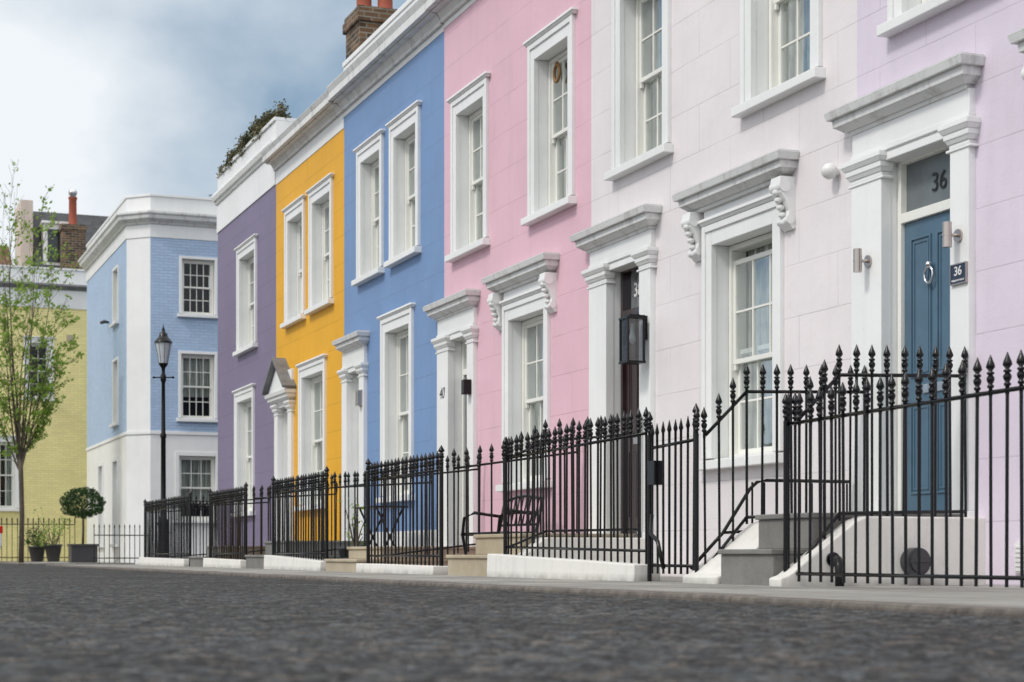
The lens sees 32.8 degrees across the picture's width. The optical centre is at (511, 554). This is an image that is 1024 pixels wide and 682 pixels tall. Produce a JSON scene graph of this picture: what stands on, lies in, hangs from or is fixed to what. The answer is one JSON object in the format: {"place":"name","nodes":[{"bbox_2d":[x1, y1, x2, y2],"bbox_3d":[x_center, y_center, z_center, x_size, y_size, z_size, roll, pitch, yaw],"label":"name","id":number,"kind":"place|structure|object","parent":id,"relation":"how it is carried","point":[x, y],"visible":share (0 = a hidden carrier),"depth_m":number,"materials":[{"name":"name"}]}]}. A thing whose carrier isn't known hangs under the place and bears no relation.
{"place":"outdoors","nodes":[
{"label":"outdoors","id":0,"kind":"place"},
{"bbox_2d":[0,526,2,548],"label":"parked car","id":1,"kind":"object","parent":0,"point":[1,529],"visible":1,"depth_m":46.94,"materials":[{"name":"white paint"}]},
{"bbox_2d":[19,564,48,565],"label":"curb","id":2,"kind":"structure","parent":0,"point":[35,564],"depth_m":41.34,"materials":[{"name":"concrete"}]},
{"bbox_2d":[10,561,134,563],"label":"pavement","id":3,"kind":"structure","parent":0,"point":[63,562],"depth_m":42.45,"materials":[{"name":"grey concrete"}]},
{"bbox_2d":[18,522,47,561],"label":"potted plant","id":4,"kind":"object","parent":3,"relation":"on","point":[36,552],"visible":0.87,"depth_m":49.82,"materials":[{"name":"green plant"}]},
{"bbox_2d":[0,517,75,561],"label":"iron fence","id":5,"kind":"object","parent":3,"relation":"on","point":[17,524],"visible":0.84,"depth_m":51.36,"materials":[{"name":"black metal"}]},
{"bbox_2d":[0,158,84,562],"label":"street tree","id":6,"kind":"object","parent":3,"relation":"on","point":[18,446],"visible":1,"depth_m":43.93,"materials":[{"name":"green plant"}]},
{"bbox_2d":[32,507,72,561],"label":"potted plant","id":7,"kind":"object","parent":3,"relation":"on","point":[53,551],"visible":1,"depth_m":49.47,"materials":[{"name":"green plant"}]},
{"bbox_2d":[59,487,105,562],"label":"topiary tree","id":8,"kind":"object","parent":3,"relation":"on","point":[82,553],"visible":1,"depth_m":44.77,"materials":[{"name":"green plant"}]},
{"bbox_2d":[93,524,143,562],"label":"iron fence","id":9,"kind":"object","parent":3,"relation":"on","point":[119,535],"visible":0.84,"depth_m":42.70,"materials":[{"name":"black metal"}]},
{"bbox_2d":[0,0,406,264],"label":"sky","id":10,"kind":"structure","parent":0,"point":[108,101],"materials":[{"name":"white"}]},
{"bbox_2d":[0,564,1023,681],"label":"road","id":11,"kind":"structure","parent":0,"point":[65,624],"depth_m":4.90,"materials":[{"name":"stone"}]},
{"bbox_2d":[59,564,1023,607],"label":"pavement","id":12,"kind":"structure","parent":0,"point":[994,595],"depth_m":10.65,"materials":[{"name":"grey concrete"}]},
{"bbox_2d":[152,324,173,555],"bbox_3d":[-7.193,-2.283,35.929,0.363,4.965,0.363,0,0,-44],"label":"street lamp","id":13,"kind":"object","parent":12,"relation":"on","point":[163,342],"visible":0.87,"depth_m":35.88,"materials":[{"name":"black metal"}]},
{"bbox_2d":[143,491,191,565],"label":"iron railing","id":14,"kind":"object","parent":12,"relation":"on","point":[152,506],"visible":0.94,"depth_m":32.16,"materials":[{"name":"black metal"}]},
{"bbox_2d":[154,500,212,557],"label":"iron railing","id":15,"kind":"object","parent":12,"relation":"on","point":[193,510],"visible":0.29,"depth_m":34.94,"materials":[{"name":"black metal"}]},
{"bbox_2d":[208,482,247,559],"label":"iron railing","id":16,"kind":"object","parent":12,"relation":"on","point":[241,494],"visible":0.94,"depth_m":27.21,"materials":[{"name":"black metal"}]},
{"bbox_2d":[195,495,269,555],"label":"iron railing","id":17,"kind":"object","parent":12,"relation":"on","point":[202,505],"visible":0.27,"depth_m":30.23,"materials":[{"name":"black metal"}]},
{"bbox_2d":[252,482,337,554],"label":"iron railing","id":18,"kind":"object","parent":12,"relation":"on","point":[261,497],"visible":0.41,"depth_m":26.00,"materials":[{"name":"black metal"}]},
{"bbox_2d":[271,466,328,560],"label":"iron railing","id":19,"kind":"object","parent":12,"relation":"on","point":[289,484],"visible":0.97,"depth_m":22.93,"materials":[{"name":"black metal"}]},
{"bbox_2d":[336,497,365,557],"bbox_3d":[-1.976,-0.266,22.111,0.520,0.932,0.507,0,0,-21],"label":"potted plant","id":20,"kind":"object","parent":12,"relation":"on","point":[341,551],"visible":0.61,"depth_m":22.08,"materials":[{"name":"green plant"}]},
{"bbox_2d":[357,506,407,545],"bbox_3d":[-1.695,-0.209,22.563,0.450,0.831,0.900,0,0,-21],"label":"garden table","id":21,"kind":"object","parent":12,"relation":"on","point":[361,512],"visible":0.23,"depth_m":22.25,"materials":[{"name":"black metal"}]},
{"bbox_2d":[333,469,431,558],"bbox_3d":[-1.612,-0.485,21.898,1.325,1.270,0.069,0,0,-21],"label":"iron railing","id":22,"kind":"object","parent":12,"relation":"on","point":[345,480],"visible":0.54,"depth_m":21.81,"materials":[{"name":"black metal"}]},
{"bbox_2d":[365,445,444,565],"bbox_3d":[-1.184,-0.430,18.824,0.073,1.360,2.670,0,0,-21],"label":"iron railing","id":23,"kind":"object","parent":12,"relation":"on","point":[373,468],"visible":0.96,"depth_m":18.69,"materials":[{"name":"black metal"}]},
{"bbox_2d":[461,494,544,554],"bbox_3d":[-0.108,-0.221,18.566,0.536,0.853,1.225,0,0,-21],"label":"garden bench","id":24,"kind":"object","parent":12,"relation":"on","point":[499,524],"visible":0.44,"depth_m":18.65,"materials":[{"name":"black metal"}]},
{"bbox_2d":[451,434,577,554],"bbox_3d":[0.045,-0.550,17.552,1.390,1.400,0.067,0,0,-21],"label":"iron railing","id":25,"kind":"object","parent":12,"relation":"on","point":[479,451],"visible":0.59,"depth_m":17.48,"materials":[{"name":"black metal"}]},
{"bbox_2d":[646,403,699,580],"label":"iron gate","id":26,"kind":"structure","parent":12,"relation":"on","point":[655,472],"depth_m":12.79,"materials":[{"name":"black metal"}]},
{"bbox_2d":[693,364,866,571],"bbox_3d":[1.955,-0.600,12.587,1.434,1.600,0.066,0,0,-21],"label":"iron railing","id":27,"kind":"object","parent":12,"relation":"on","point":[762,391],"visible":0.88,"depth_m":12.52,"materials":[{"name":"black metal"}]},
{"bbox_2d":[782,344,967,571],"bbox_3d":[2.398,-0.600,11.430,1.425,1.600,0.067,0,0,-21],"label":"iron railing","id":28,"kind":"object","parent":12,"relation":"on","point":[872,374],"visible":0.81,"depth_m":11.39,"materials":[{"name":"black metal"}]},
{"bbox_2d":[787,349,1023,587],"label":"iron railing","id":29,"kind":"object","parent":12,"relation":"on","point":[1007,364],"visible":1,"depth_m":9.88,"materials":[{"name":"black metal"}]},
{"label":"ground","id":30,"kind":"structure","parent":0,"visible":0},
{"bbox_2d":[0,562,24,563],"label":"kerb","id":31,"kind":"structure","parent":30,"relation":"on","point":[10,563],"depth_m":43.97,"materials":[{"name":"concrete"}]},
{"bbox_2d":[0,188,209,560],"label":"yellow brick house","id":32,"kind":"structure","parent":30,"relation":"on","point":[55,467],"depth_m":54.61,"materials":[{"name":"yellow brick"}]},
{"bbox_2d":[0,435,20,510],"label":"window","id":33,"kind":"structure","parent":32,"relation":"in","point":[9,476],"depth_m":54.26,"materials":[{"name":"white paint"}]},
{"bbox_2d":[22,336,55,400],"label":"window","id":34,"kind":"structure","parent":32,"relation":"in","point":[43,352],"depth_m":54.56,"materials":[{"name":"white paint"}]},
{"bbox_2d":[78,193,217,563],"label":"corner house","id":35,"kind":"structure","parent":30,"relation":"on","point":[148,262],"depth_m":44.13,"materials":[{"name":"blue paint"}]},
{"bbox_2d":[97,462,103,547],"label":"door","id":36,"kind":"structure","parent":35,"relation":"in","point":[100,466],"depth_m":48.62,"materials":[{"name":"white paint"}]},
{"bbox_2d":[108,457,118,546],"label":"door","id":37,"kind":"structure","parent":35,"relation":"in","point":[114,460],"depth_m":46.10,"materials":[{"name":"white paint"}]},
{"bbox_2d":[109,264,118,327],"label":"window","id":38,"kind":"structure","parent":35,"relation":"in","point":[115,271],"depth_m":46.03,"materials":[{"name":"white paint"}]},
{"bbox_2d":[109,356,118,427],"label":"window","id":39,"kind":"structure","parent":35,"relation":"in","point":[115,362],"depth_m":46.03,"materials":[{"name":"white paint"}]},
{"bbox_2d":[173,452,217,522],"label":"window","id":40,"kind":"structure","parent":35,"relation":"in","point":[195,472],"depth_m":44.33,"materials":[{"name":"white paint"}]},
{"bbox_2d":[176,351,217,422],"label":"window","id":41,"kind":"structure","parent":35,"relation":"in","point":[197,370],"depth_m":44.35,"materials":[{"name":"white paint"}]},
{"bbox_2d":[177,255,217,318],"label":"window","id":42,"kind":"structure","parent":35,"relation":"in","point":[196,299],"depth_m":44.39,"materials":[{"name":"white paint"}]},
{"bbox_2d":[139,117,295,565],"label":"terraced house","id":43,"kind":"structure","parent":30,"relation":"on","point":[243,198],"depth_m":32.73,"materials":[{"name":"purple paint"}]},
{"bbox_2d":[216,164,224,175],"bbox_3d":[-5.662,-7.632,34.462,0.343,0.192,0.915,0,0,-21],"label":"roof shrub","id":44,"kind":"object","parent":43,"relation":"on","point":[220,168],"visible":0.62,"depth_m":34.43,"materials":[{"name":"green plant"}]},
{"bbox_2d":[223,142,246,168],"bbox_3d":[-5.244,-7.683,33.462,0.469,0.380,1.741,0,0,-21],"label":"roof shrub","id":45,"kind":"object","parent":43,"relation":"on","point":[229,157],"visible":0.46,"depth_m":33.60,"materials":[{"name":"green plant"}]},
{"bbox_2d":[232,383,255,516],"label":"window","id":46,"kind":"structure","parent":43,"relation":"in","point":[244,397],"depth_m":33.27,"materials":[{"name":"white paint"}]},
{"bbox_2d":[233,233,257,356],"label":"window","id":47,"kind":"structure","parent":43,"relation":"in","point":[246,252],"depth_m":33.07,"materials":[{"name":"white paint"}]},
{"bbox_2d":[233,120,259,156],"bbox_3d":[-4.821,-7.714,32.399,0.603,0.499,2.207,0,0,-21],"label":"roof shrub","id":48,"kind":"object","parent":43,"relation":"on","point":[247,136],"visible":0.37,"depth_m":32.44,"materials":[{"name":"green plant"}]},
{"bbox_2d":[251,98,291,138],"bbox_3d":[-4.255,-7.721,31.181,0.585,0.586,1.711,0,0,-21],"label":"roof shrub","id":49,"kind":"object","parent":43,"relation":"on","point":[267,117],"visible":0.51,"depth_m":30.92,"materials":[{"name":"green plant"}]},
{"bbox_2d":[189,91,343,567],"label":"terraced house","id":50,"kind":"structure","parent":30,"relation":"on","point":[302,154],"depth_m":28.38,"materials":[{"name":"yellow paint"}]},
{"bbox_2d":[215,485,290,558],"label":"iron railing","id":51,"kind":"object","parent":50,"relation":"on","point":[260,522],"visible":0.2,"depth_m":28.82,"materials":[{"name":"black metal"}]},
{"bbox_2d":[280,194,306,328],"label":"window","id":52,"kind":"structure","parent":50,"relation":"in","point":[295,212],"depth_m":29.52,"materials":[{"name":"white paint"}]},
{"bbox_2d":[294,353,327,510],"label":"window","id":53,"kind":"structure","parent":50,"relation":"in","point":[312,373],"depth_m":28.63,"materials":[{"name":"white paint"}]},
{"bbox_2d":[304,172,334,315],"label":"window","id":54,"kind":"structure","parent":50,"relation":"in","point":[320,196],"depth_m":28.00,"materials":[{"name":"white paint"}]},
{"bbox_2d":[244,0,443,570],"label":"terraced house","id":55,"kind":"structure","parent":30,"relation":"on","point":[385,88],"depth_m":24.25,"materials":[{"name":"blue paint"}]},
{"bbox_2d":[278,470,366,557],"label":"iron railing","id":56,"kind":"object","parent":55,"relation":"attached to","point":[340,482],"visible":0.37,"depth_m":24.69,"materials":[{"name":"black metal"}]},
{"bbox_2d":[351,128,384,286],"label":"window","id":57,"kind":"structure","parent":55,"relation":"in","point":[370,153],"depth_m":25.41,"materials":[{"name":"white paint"}]},
{"bbox_2d":[376,302,415,503],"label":"window","id":58,"kind":"structure","parent":55,"relation":"in","point":[396,325],"depth_m":24.27,"materials":[{"name":"white paint"}]},
{"bbox_2d":[384,100,421,267],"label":"window","id":59,"kind":"structure","parent":55,"relation":"in","point":[405,128],"depth_m":23.90,"materials":[{"name":"white paint"}]},
{"bbox_2d":[324,0,590,574],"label":"terraced house","id":60,"kind":"structure","parent":30,"relation":"on","point":[509,312],"depth_m":19.84,"materials":[{"name":"pink paint"}]},
{"bbox_2d":[375,453,478,560],"bbox_3d":[-0.984,-0.555,20.297,1.319,1.310,0.065,0,0,-21],"label":"iron railing","id":61,"kind":"object","parent":60,"relation":"on","point":[447,460],"visible":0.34,"depth_m":20.38,"materials":[{"name":"black metal"}]},
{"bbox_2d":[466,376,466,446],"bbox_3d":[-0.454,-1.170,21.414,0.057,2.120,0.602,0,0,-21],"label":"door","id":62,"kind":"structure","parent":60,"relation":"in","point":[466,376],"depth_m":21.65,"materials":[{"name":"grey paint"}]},
{"bbox_2d":[445,71,490,262],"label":"window","id":63,"kind":"structure","parent":60,"relation":"in","point":[469,107],"depth_m":21.48,"materials":[{"name":"white paint"}]},
{"bbox_2d":[481,252,559,491],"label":"window","id":64,"kind":"structure","parent":60,"relation":"in","point":[524,299],"depth_m":19.77,"materials":[{"name":"white paint"}]},
{"bbox_2d":[521,7,577,226],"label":"window","id":65,"kind":"structure","parent":60,"relation":"in","point":[551,106],"depth_m":19.07,"materials":[{"name":"white paint"}]},
{"bbox_2d":[46,564,1023,617],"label":"kerb","id":66,"kind":"structure","parent":30,"relation":"on","point":[1000,611],"depth_m":8.88,"materials":[{"name":"concrete"}]},
{"bbox_2d":[446,0,856,580],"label":"terraced house","id":67,"kind":"structure","parent":30,"relation":"on","point":[714,240],"depth_m":15.24,"materials":[{"name":"white paint"}]},
{"bbox_2d":[502,414,642,553],"bbox_3d":[0.570,-0.645,16.147,1.412,1.390,0.068,0,0,-21],"label":"iron railing","id":68,"kind":"object","parent":67,"relation":"on","point":[506,519],"visible":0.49,"depth_m":16.14,"materials":[{"name":"black metal"}]},
{"bbox_2d":[506,407,648,563],"bbox_3d":[0.480,-0.521,14.532,0.065,1.203,2.998,0,0,-21],"label":"iron railing","id":69,"kind":"object","parent":67,"relation":"on","point":[571,446],"visible":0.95,"depth_m":14.34,"materials":[{"name":"black metal"}]},
{"bbox_2d":[625,321,638,533],"bbox_3d":[1.256,-1.270,16.918,0.057,2.120,0.662,0,0,-21],"label":"door","id":70,"kind":"structure","parent":67,"relation":"in","point":[631,371],"depth_m":17.07,"materials":[{"name":"black paint"}]},
{"bbox_2d":[604,0,673,180],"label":"window","id":71,"kind":"structure","parent":67,"relation":"in","point":[641,30],"depth_m":17.00,"materials":[{"name":"white paint"}]},
{"bbox_2d":[672,148,799,470],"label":"window","id":72,"kind":"structure","parent":67,"relation":"in","point":[736,221],"depth_m":15.04,"materials":[{"name":"white paint"}]},
{"bbox_2d":[731,0,825,118],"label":"window","id":73,"kind":"structure","parent":67,"relation":"in","point":[781,41],"depth_m":14.56,"materials":[{"name":"white paint"}]},
{"bbox_2d":[683,0,1023,585],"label":"terraced house","id":74,"kind":"structure","parent":30,"relation":"on","point":[929,120],"depth_m":11.83,"materials":[{"name":"purple paint"}]},
{"bbox_2d":[690,479,848,569],"bbox_3d":[1.901,-0.225,12.749,1.339,0.667,0.026,0,0,-21],"label":"handrail","id":75,"kind":"object","parent":74,"relation":"attached to","point":[727,525],"visible":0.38,"depth_m":12.69,"materials":[{"name":"black metal"}]},
{"bbox_2d":[877,0,965,37],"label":"window","id":76,"kind":"structure","parent":74,"relation":"in","point":[902,15],"depth_m":12.38,"materials":[{"name":"white paint"}]},
{"bbox_2d":[905,211,949,510],"bbox_3d":[2.986,-1.345,12.333,0.105,2.120,0.742,0,0,-21],"label":"door","id":77,"kind":"structure","parent":74,"relation":"in","point":[927,264],"depth_m":12.43,"materials":[{"name":"blue paint"}]},
{"bbox_2d":[1008,27,1023,79],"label":"window","id":78,"kind":"structure","parent":74,"relation":"in","point":[1016,37],"depth_m":11.01,"materials":[{"name":"white paint"}]}
]}

